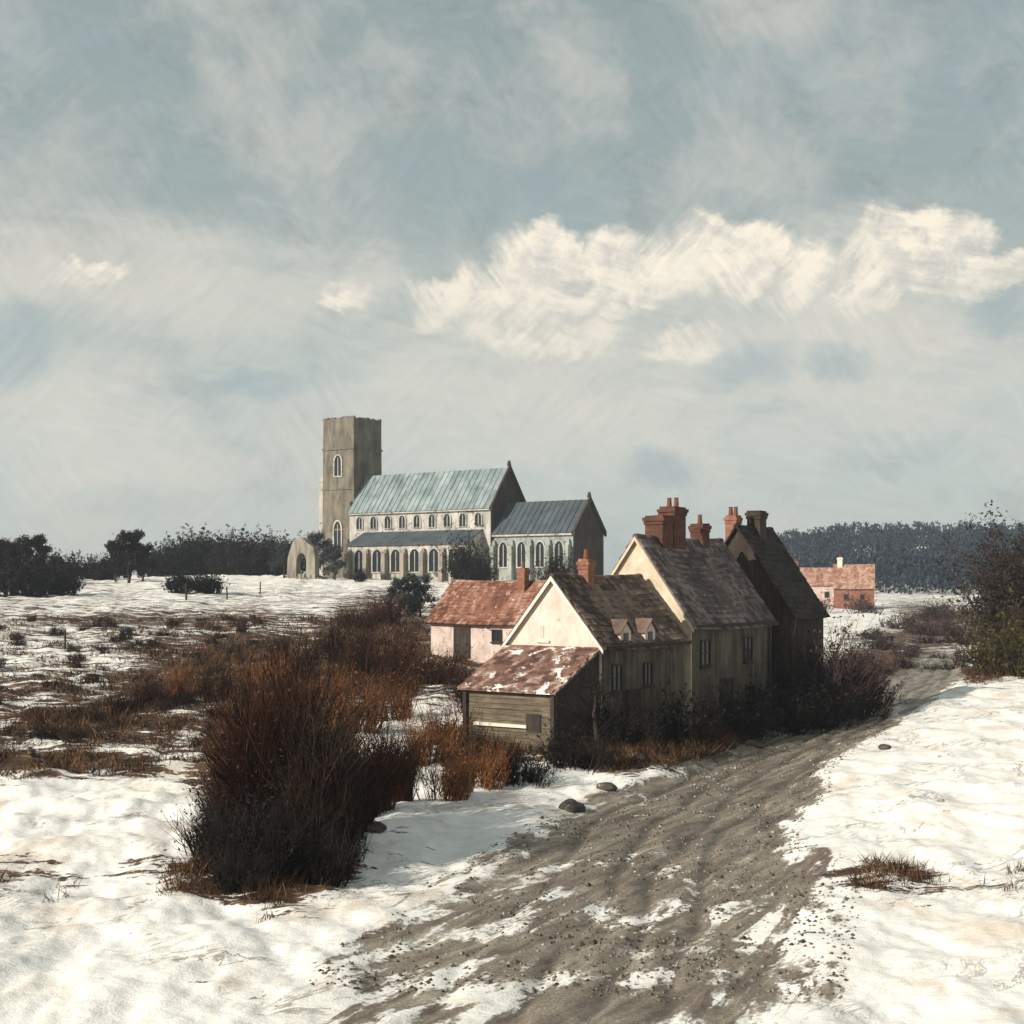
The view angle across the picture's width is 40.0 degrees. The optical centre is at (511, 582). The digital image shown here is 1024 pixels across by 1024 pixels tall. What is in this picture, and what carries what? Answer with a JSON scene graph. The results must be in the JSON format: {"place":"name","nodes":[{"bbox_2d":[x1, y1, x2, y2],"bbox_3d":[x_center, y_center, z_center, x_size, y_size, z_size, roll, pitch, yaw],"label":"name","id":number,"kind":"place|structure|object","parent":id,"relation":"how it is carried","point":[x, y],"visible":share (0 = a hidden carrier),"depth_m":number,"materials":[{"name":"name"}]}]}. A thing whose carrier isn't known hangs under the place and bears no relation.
{"place":"outdoors","nodes":[
{"label":"outdoors","id":0,"kind":"place"},
{"bbox_2d":[0,545,1023,1023],"bbox_3d":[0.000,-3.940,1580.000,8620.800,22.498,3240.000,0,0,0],"label":"ground","id":1,"kind":"structure","parent":0,"point":[114,939],"depth_m":34.90,"materials":[{"name":"snow"}]},
{"bbox_2d":[0,538,16,571],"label":"bare tree","id":2,"kind":"object","parent":1,"relation":"on","point":[5,544],"visible":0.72,"depth_m":164.29,"materials":[{"name":"black plant"}]},
{"bbox_2d":[0,547,60,596],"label":"skyline tree","id":3,"kind":"object","parent":1,"relation":"on","point":[18,579],"visible":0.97,"depth_m":145.35,"materials":[{"name":"black plant"}]},
{"bbox_2d":[14,533,55,574],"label":"bare tree","id":4,"kind":"object","parent":1,"relation":"on","point":[37,542],"visible":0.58,"depth_m":171.57,"materials":[{"name":"black plant"}]},
{"bbox_2d":[26,714,58,739],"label":"tussock","id":5,"kind":"object","parent":1,"relation":"on","point":[40,733],"visible":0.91,"depth_m":57.12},
{"bbox_2d":[39,556,88,595],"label":"skyline tree","id":6,"kind":"object","parent":1,"relation":"on","point":[67,584],"visible":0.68,"depth_m":149.60,"materials":[{"name":"black plant"}]},
{"bbox_2d":[54,720,91,742],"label":"tussock","id":7,"kind":"object","parent":1,"relation":"on","point":[75,734],"visible":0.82,"depth_m":56.47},
{"bbox_2d":[63,550,88,578],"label":"skyline tree","id":8,"kind":"object","parent":1,"relation":"on","point":[74,566],"visible":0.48,"depth_m":199.01,"materials":[{"name":"black plant"}]},
{"bbox_2d":[74,662,103,683],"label":"tussock","id":9,"kind":"object","parent":1,"relation":"on","point":[92,677],"visible":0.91,"depth_m":77.29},
{"bbox_2d":[82,551,118,580],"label":"skyline tree","id":10,"kind":"object","parent":1,"relation":"on","point":[99,573],"visible":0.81,"depth_m":188.46,"materials":[{"name":"black plant"}]},
{"bbox_2d":[96,544,123,581],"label":"bare tree","id":11,"kind":"object","parent":1,"relation":"on","point":[116,570],"visible":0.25,"depth_m":181.32,"materials":[{"name":"black plant"}]},
{"bbox_2d":[97,712,148,729],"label":"tussock","id":12,"kind":"object","parent":1,"relation":"on","point":[118,720],"visible":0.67,"depth_m":59.80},
{"bbox_2d":[96,678,155,713],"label":"hedge bush","id":13,"kind":"object","parent":1,"relation":"on","point":[141,698],"visible":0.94,"depth_m":66.00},
{"bbox_2d":[104,529,153,582],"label":"bare tree","id":14,"kind":"object","parent":1,"relation":"on","point":[125,556],"visible":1,"depth_m":175.19,"materials":[{"name":"black plant"}]},
{"bbox_2d":[130,543,159,580],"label":"bare tree","id":15,"kind":"object","parent":1,"relation":"on","point":[140,570],"visible":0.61,"depth_m":179.80,"materials":[{"name":"black plant"}]},
{"bbox_2d":[128,667,174,707],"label":"hedge bush","id":16,"kind":"object","parent":1,"relation":"on","point":[155,694],"visible":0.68,"depth_m":67.46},
{"bbox_2d":[144,548,176,576],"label":"skyline tree","id":17,"kind":"object","parent":1,"relation":"on","point":[163,569],"visible":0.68,"depth_m":204.01,"materials":[{"name":"black plant"}]},
{"bbox_2d":[140,531,197,575],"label":"skyline tree","id":18,"kind":"object","parent":1,"relation":"on","point":[176,556],"visible":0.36,"depth_m":226.49,"materials":[{"name":"black plant"}]},
{"bbox_2d":[161,565,198,593],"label":"skyline tree","id":19,"kind":"object","parent":1,"relation":"on","point":[178,582],"visible":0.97,"depth_m":149.53,"materials":[{"name":"black plant"}]},
{"bbox_2d":[154,659,207,695],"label":"bush","id":20,"kind":"object","parent":1,"relation":"on","point":[176,679],"visible":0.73,"depth_m":71.23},
{"bbox_2d":[173,750,228,824],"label":"thicket","id":21,"kind":"object","parent":1,"relation":"on","point":[210,795],"visible":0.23,"depth_m":37.17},
{"bbox_2d":[169,522,241,575],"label":"skyline tree","id":22,"kind":"object","parent":1,"relation":"on","point":[197,552],"visible":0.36,"depth_m":230.19,"materials":[{"name":"black plant"}]},
{"bbox_2d":[186,664,235,702],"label":"hedge bush","id":23,"kind":"object","parent":1,"relation":"on","point":[222,683],"visible":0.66,"depth_m":69.97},
{"bbox_2d":[193,565,230,593],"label":"skyline tree","id":24,"kind":"object","parent":1,"relation":"on","point":[206,583],"visible":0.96,"depth_m":151.76,"materials":[{"name":"plant"}]},
{"bbox_2d":[161,792,265,858],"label":"bramble","id":25,"kind":"object","parent":1,"relation":"on","point":[188,836],"visible":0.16,"depth_m":34.34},
{"bbox_2d":[195,529,239,574],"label":"skyline tree","id":26,"kind":"object","parent":1,"relation":"on","point":[212,564],"visible":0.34,"depth_m":226.59,"materials":[{"name":"black plant"}]},
{"bbox_2d":[177,782,296,877],"bbox_3d":[-6.382,5.861,32.965,3.152,2.332,2.884,0,0,12],"label":"bramble","id":27,"kind":"object","parent":1,"relation":"on","point":[216,836],"visible":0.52,"depth_m":32.55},
{"bbox_2d":[195,828,294,894],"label":"bramble","id":28,"kind":"object","parent":1,"relation":"on","point":[221,879],"visible":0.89,"depth_m":31.41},
{"bbox_2d":[210,524,280,575],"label":"skyline tree","id":29,"kind":"object","parent":1,"relation":"on","point":[248,559],"visible":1,"depth_m":224.53,"materials":[{"name":"black plant"}]},
{"bbox_2d":[196,661,296,766],"bbox_3d":[-7.099,4.522,39.596,3.534,4.728,3.419,0,0,-10],"label":"thicket","id":30,"kind":"object","parent":1,"relation":"on","point":[230,711],"visible":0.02,"depth_m":39.48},
{"bbox_2d":[182,663,318,823],"bbox_3d":[-6.729,4.471,36.435,3.502,4.844,3.620,0,0,44],"label":"thicket","id":31,"kind":"object","parent":1,"relation":"on","point":[208,754],"visible":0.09,"depth_m":36.38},
{"bbox_2d":[230,646,302,688],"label":"bush","id":32,"kind":"object","parent":1,"relation":"on","point":[270,678],"visible":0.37,"depth_m":74.03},
{"bbox_2d":[204,775,330,882],"bbox_3d":[-5.465,5.814,32.876,3.349,2.478,3.064,0,0,35],"label":"bramble","id":33,"kind":"object","parent":1,"relation":"on","point":[283,833],"visible":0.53,"depth_m":32.28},
{"bbox_2d":[188,637,354,835],"bbox_3d":[-6.083,4.142,35.475,4.170,5.766,4.310,0,0,-8],"label":"thicket","id":34,"kind":"object","parent":1,"relation":"on","point":[244,757],"visible":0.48,"depth_m":34.88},
{"bbox_2d":[268,542,292,577],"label":"bare tree","id":35,"kind":"object","parent":1,"relation":"on","point":[283,558],"visible":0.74,"depth_m":199.62,"materials":[{"name":"black plant"}]},
{"bbox_2d":[258,529,305,575],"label":"skyline tree","id":36,"kind":"object","parent":1,"relation":"on","point":[282,569],"visible":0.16,"depth_m":233.34,"materials":[{"name":"black plant"}]},
{"bbox_2d":[189,620,399,750],"bbox_3d":[-5.763,3.986,37.601,4.482,5.997,4.336,0,0,41],"label":"thicket","id":37,"kind":"object","parent":1,"relation":"on","point":[291,688],"visible":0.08,"depth_m":37.71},
{"bbox_2d":[257,633,331,680],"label":"hedge bush","id":38,"kind":"object","parent":1,"relation":"on","point":[291,660],"visible":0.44,"depth_m":79.93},
{"bbox_2d":[285,537,322,579],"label":"stone ruin","id":39,"kind":"object","parent":1,"relation":"on","point":[300,547],"visible":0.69,"depth_m":192.44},
{"bbox_2d":[228,639,394,845],"bbox_3d":[-4.998,4.202,34.527,4.441,5.737,4.100,0,0,1],"label":"thicket","id":40,"kind":"object","parent":1,"relation":"on","point":[325,755],"visible":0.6,"depth_m":34.15,"materials":[{"name":"plant"}]},
{"bbox_2d":[276,657,356,713],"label":"bush","id":41,"kind":"object","parent":1,"relation":"on","point":[341,682],"visible":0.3,"depth_m":65.80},
{"bbox_2d":[267,720,369,857],"bbox_3d":[-4.639,5.151,33.992,2.676,3.744,2.898,0,0,-28],"label":"thicket","id":42,"kind":"object","parent":1,"relation":"on","point":[314,805],"visible":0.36,"depth_m":33.76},
{"bbox_2d":[301,529,339,576],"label":"bare tree","id":43,"kind":"object","parent":1,"relation":"on","point":[317,538],"visible":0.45,"depth_m":196.58,"materials":[{"name":"black plant"}]},
{"bbox_2d":[272,800,379,888],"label":"bramble","id":44,"kind":"object","parent":1,"relation":"on","point":[334,866],"visible":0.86,"depth_m":32.30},
{"bbox_2d":[317,544,346,579],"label":"bare tree","id":45,"kind":"object","parent":1,"relation":"on","point":[328,554],"visible":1,"depth_m":189.67,"materials":[{"name":"black plant"}]},
{"bbox_2d":[303,611,390,664],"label":"hedge bush","id":46,"kind":"object","parent":1,"relation":"on","point":[326,644],"visible":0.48,"depth_m":86.15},
{"bbox_2d":[323,804,376,867],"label":"bramble","id":47,"kind":"object","parent":1,"relation":"on","point":[355,840],"visible":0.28,"depth_m":34.21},
{"bbox_2d":[321,594,393,630],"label":"hedge bush","id":48,"kind":"object","parent":1,"relation":"on","point":[351,617],"visible":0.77,"depth_m":108.03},
{"bbox_2d":[313,658,414,734],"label":"bush","id":49,"kind":"object","parent":1,"relation":"on","point":[368,698],"visible":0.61,"depth_m":58.59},
{"bbox_2d":[333,712,404,839],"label":"thicket","id":50,"kind":"object","parent":1,"relation":"on","point":[369,787],"visible":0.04,"depth_m":36.70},
{"bbox_2d":[358,763,385,826],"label":"thicket","id":51,"kind":"object","parent":1,"relation":"on","point":[374,814],"visible":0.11,"depth_m":38.37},
{"bbox_2d":[314,617,442,680],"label":"hedge bush","id":52,"kind":"object","parent":1,"relation":"on","point":[365,652],"visible":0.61,"depth_m":80.01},
{"bbox_2d":[358,587,412,628],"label":"hedge bush","id":53,"kind":"object","parent":1,"relation":"on","point":[389,613],"visible":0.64,"depth_m":111.97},
{"bbox_2d":[344,698,432,817],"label":"thicket","id":54,"kind":"object","parent":1,"relation":"on","point":[393,778],"visible":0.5,"depth_m":41.03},
{"bbox_2d":[362,667,425,722],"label":"bush","id":55,"kind":"object","parent":1,"relation":"on","point":[400,702],"visible":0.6,"depth_m":63.27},
{"bbox_2d":[382,574,417,617],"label":"bush","id":56,"kind":"object","parent":1,"relation":"on","point":[396,585],"visible":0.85,"depth_m":117.87,"materials":[{"name":"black plant"}]},
{"bbox_2d":[368,639,432,695],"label":"hedge bush","id":57,"kind":"object","parent":1,"relation":"on","point":[405,664],"visible":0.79,"depth_m":73.19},
{"bbox_2d":[378,714,437,801],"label":"thicket","id":58,"kind":"object","parent":1,"relation":"on","point":[407,794],"visible":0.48,"depth_m":43.23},
{"bbox_2d":[403,571,439,617],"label":"bush","id":59,"kind":"object","parent":1,"relation":"on","point":[418,588],"visible":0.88,"depth_m":119.61,"materials":[{"name":"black plant"}]},
{"bbox_2d":[394,703,462,766],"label":"bush","id":60,"kind":"object","parent":1,"relation":"on","point":[436,749],"visible":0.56,"depth_m":51.38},
{"bbox_2d":[401,689,480,745],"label":"bush","id":61,"kind":"object","parent":1,"relation":"on","point":[447,725],"visible":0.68,"depth_m":55.39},
{"bbox_2d":[409,641,472,684],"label":"hedge bush","id":62,"kind":"object","parent":1,"relation":"on","point":[432,674],"visible":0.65,"depth_m":78.00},
{"bbox_2d":[413,738,484,801],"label":"bush","id":63,"kind":"object","parent":1,"relation":"on","point":[460,790],"visible":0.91,"depth_m":43.63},
{"bbox_2d":[428,747,484,796],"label":"bush","id":64,"kind":"object","parent":1,"relation":"on","point":[473,767],"visible":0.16,"depth_m":45.42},
{"bbox_2d":[440,659,482,712],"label":"hedge bush","id":65,"kind":"object","parent":1,"relation":"on","point":[458,694],"visible":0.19,"depth_m":65.94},
{"bbox_2d":[318,416,606,581],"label":"church","id":66,"kind":"structure","parent":1,"relation":"on","point":[389,527],"depth_m":194.57,"materials":[{"name":"grey stone"}]},
{"bbox_2d":[438,521,507,583],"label":"bush","id":67,"kind":"object","parent":1,"relation":"on","point":[454,567],"visible":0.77,"depth_m":174.91,"materials":[{"name":"black plant"}]},
{"bbox_2d":[436,731,519,790],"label":"bush","id":68,"kind":"object","parent":1,"relation":"on","point":[492,773],"visible":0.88,"depth_m":46.83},
{"bbox_2d":[424,561,546,662],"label":"cottage","id":69,"kind":"structure","parent":1,"relation":"on","point":[475,620],"depth_m":90.33,"materials":[{"name":"red tile"},{"name":"pink plaster"},{"name":"orange brick"}]},
{"bbox_2d":[453,626,469,657],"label":"door","id":70,"kind":"structure","parent":69,"relation":"in","point":[461,637],"depth_m":90.41,"materials":[{"name":"grey wood"}]},
{"bbox_2d":[459,541,512,579],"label":"bush","id":71,"kind":"object","parent":1,"relation":"on","point":[485,573],"visible":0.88,"depth_m":171.76,"materials":[{"name":"black plant"}]},
{"bbox_2d":[461,730,544,780],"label":"hedge bush","id":72,"kind":"object","parent":1,"relation":"on","point":[496,748],"visible":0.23,"depth_m":48.76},
{"bbox_2d":[0,613,1023,921],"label":"dead grass","id":73,"kind":"structure","parent":1,"relation":"on","point":[874,865],"depth_m":60.78,"materials":[{"name":"plant"}]},
{"bbox_2d":[457,644,599,751],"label":"shed","id":74,"kind":"structure","parent":1,"relation":"on","point":[506,686],"depth_m":56.09,"materials":[{"name":"wood"}]},
{"bbox_2d":[492,739,567,788],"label":"bush","id":75,"kind":"object","parent":1,"relation":"on","point":[532,775],"visible":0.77,"depth_m":47.62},
{"bbox_2d":[531,541,577,579],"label":"bush","id":76,"kind":"object","parent":1,"relation":"on","point":[554,565],"visible":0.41,"depth_m":160.02,"materials":[{"name":"black plant"}]},
{"bbox_2d":[558,798,585,812],"bbox_3d":[1.847,6.841,42.864,0.814,0.500,0.930,0,0,-37],"label":"rock","id":77,"kind":"object","parent":1,"relation":"on","point":[571,805],"visible":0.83,"depth_m":42.57,"materials":[{"name":"stone"}]},
{"bbox_2d":[536,714,629,774],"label":"bush","id":78,"kind":"object","parent":1,"relation":"on","point":[584,760],"visible":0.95,"depth_m":50.71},
{"bbox_2d":[542,655,638,761],"bbox_3d":[3.179,4.902,52.570,3.388,4.477,2.372,0,0,-35],"label":"bare tree","id":79,"kind":"object","parent":1,"relation":"on","point":[597,698],"visible":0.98,"depth_m":52.47,"materials":[{"name":"brown plant"}]},
{"bbox_2d":[500,549,691,731],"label":"cottage","id":80,"kind":"structure","parent":1,"relation":"on","point":[627,625],"depth_m":59.20,"materials":[{"name":"pink paint"}]},
{"bbox_2d":[610,663,624,694],"bbox_3d":[4.356,3.970,57.936,0.160,1.240,0.960,0,0,36],"label":"window","id":81,"kind":"structure","parent":80,"relation":"in","point":[617,678],"depth_m":57.92,"materials":[{"name":"grey glass"}]},
{"bbox_2d":[626,688,640,728],"bbox_3d":[5.104,5.685,58.996,0.125,2.430,1.120,0,0,36],"label":"door","id":82,"kind":"structure","parent":80,"relation":"in","point":[634,695],"depth_m":58.97,"materials":[{"name":"brown wood"}]},
{"bbox_2d":[642,662,654,688],"bbox_3d":[5.827,3.945,59.955,0.160,1.090,0.860,0,0,36],"label":"window","id":83,"kind":"structure","parent":80,"relation":"in","point":[648,666],"depth_m":59.95,"materials":[{"name":"grey glass"}]},
{"bbox_2d":[583,689,682,748],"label":"bush","id":84,"kind":"object","parent":1,"relation":"on","point":[633,732],"visible":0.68,"depth_m":55.73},
{"bbox_2d":[643,677,739,750],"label":"bush","id":85,"kind":"object","parent":1,"relation":"on","point":[703,727],"visible":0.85,"depth_m":58.30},
{"bbox_2d":[610,498,777,733],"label":"cottage","id":86,"kind":"structure","parent":1,"relation":"on","point":[699,583],"depth_m":66.05,"materials":[{"name":"paint"}]},
{"bbox_2d":[699,639,712,668],"bbox_3d":[8.833,3.245,64.016,0.160,1.290,1.060,0,0,36],"label":"window","id":87,"kind":"structure","parent":86,"relation":"in","point":[705,645],"depth_m":64.00,"materials":[{"name":"grey glass"}]},
{"bbox_2d":[720,678,733,728],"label":"door","id":88,"kind":"structure","parent":86,"relation":"in","point":[729,681],"depth_m":65.67,"materials":[{"name":"brown wood"}]},
{"bbox_2d":[743,637,754,663],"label":"window","id":89,"kind":"structure","parent":86,"relation":"in","point":[747,641],"depth_m":67.48,"materials":[{"name":"grey glass"}]},
{"bbox_2d":[704,680,786,741],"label":"bush","id":90,"kind":"object","parent":1,"relation":"on","point":[754,723],"visible":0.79,"depth_m":62.89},
{"bbox_2d":[723,507,830,717],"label":"cottage","id":91,"kind":"structure","parent":1,"relation":"on","point":[769,567],"depth_m":71.93,"materials":[{"name":"tile"}]},
{"bbox_2d":[739,672,833,736],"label":"bush","id":92,"kind":"object","parent":1,"relation":"on","point":[796,715],"visible":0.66,"depth_m":65.95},
{"bbox_2d":[794,559,833,607],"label":"farmhouse","id":93,"kind":"object","parent":1,"relation":"on","point":[818,580],"visible":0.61,"depth_m":258.21,"materials":[{"name":"pink tile"}]},
{"bbox_2d":[765,656,870,733],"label":"bush","id":94,"kind":"object","parent":1,"relation":"on","point":[841,709],"visible":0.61,"depth_m":67.65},
{"bbox_2d":[771,610,907,722],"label":"bush","id":95,"kind":"object","parent":1,"relation":"on","point":[836,669],"visible":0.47,"depth_m":70.40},
{"bbox_2d":[833,555,874,608],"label":"farmhouse","id":96,"kind":"object","parent":1,"relation":"on","point":[854,577],"visible":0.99,"depth_m":250.79,"materials":[{"name":"tile"}]},
{"bbox_2d":[811,630,910,720],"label":"bush","id":97,"kind":"object","parent":1,"relation":"on","point":[878,705],"visible":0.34,"depth_m":71.66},
{"bbox_2d":[843,589,883,613],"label":"bush","id":98,"kind":"object","parent":1,"relation":"on","point":[862,606],"visible":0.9,"depth_m":231.68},
{"bbox_2d":[864,628,902,648],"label":"bush","id":99,"kind":"object","parent":1,"relation":"on","point":[881,639],"visible":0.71,"depth_m":139.68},
{"bbox_2d":[878,606,918,628],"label":"bush","id":100,"kind":"object","parent":1,"relation":"on","point":[893,624],"visible":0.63,"depth_m":184.91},
{"bbox_2d":[777,520,1023,594],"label":"woods","id":101,"kind":"object","parent":1,"relation":"on","point":[901,566],"visible":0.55,"depth_m":430.50,"materials":[{"name":"plant"}]},
{"bbox_2d":[888,635,922,657],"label":"bush","id":102,"kind":"object","parent":1,"relation":"on","point":[910,651],"visible":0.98,"depth_m":127.99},
{"bbox_2d":[898,609,939,633],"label":"bush","id":103,"kind":"object","parent":1,"relation":"on","point":[908,627],"visible":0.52,"depth_m":169.71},
{"bbox_2d":[911,596,954,620],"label":"bush","id":104,"kind":"object","parent":1,"relation":"on","point":[930,612],"visible":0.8,"depth_m":208.92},
{"bbox_2d":[918,608,965,635],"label":"bush","id":105,"kind":"object","parent":1,"relation":"on","point":[940,624],"visible":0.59,"depth_m":165.13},
{"bbox_2d":[942,613,988,643],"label":"bush","id":106,"kind":"object","parent":1,"relation":"on","point":[952,634],"visible":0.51,"depth_m":148.85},
{"bbox_2d":[932,499,1023,668],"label":"ivied tree","id":107,"kind":"object","parent":1,"relation":"on","point":[1004,574],"visible":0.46,"depth_m":109.17,"materials":[{"name":"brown plant"}]},
{"bbox_2d":[943,587,1023,675],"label":"bush","id":108,"kind":"object","parent":1,"relation":"on","point":[981,650],"visible":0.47,"depth_m":105.22,"materials":[{"name":"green plant"}]},
{"bbox_2d":[957,598,1023,678],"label":"bush","id":109,"kind":"object","parent":1,"relation":"on","point":[1010,661],"visible":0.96,"depth_m":102.13,"materials":[{"name":"green plant"}]},
{"bbox_2d":[0,0,1023,575],"label":"sky","id":110,"kind":"structure","parent":0,"point":[712,256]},
{"bbox_2d":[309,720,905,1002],"bbox_3d":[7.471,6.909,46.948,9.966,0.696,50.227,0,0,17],"label":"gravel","id":111,"kind":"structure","parent":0,"point":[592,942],"depth_m":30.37,"materials":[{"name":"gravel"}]},
{"bbox_2d":[336,652,960,1023],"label":"road","id":112,"kind":"structure","parent":0,"point":[446,925],"depth_m":30.10,"materials":[{"name":"soil"}]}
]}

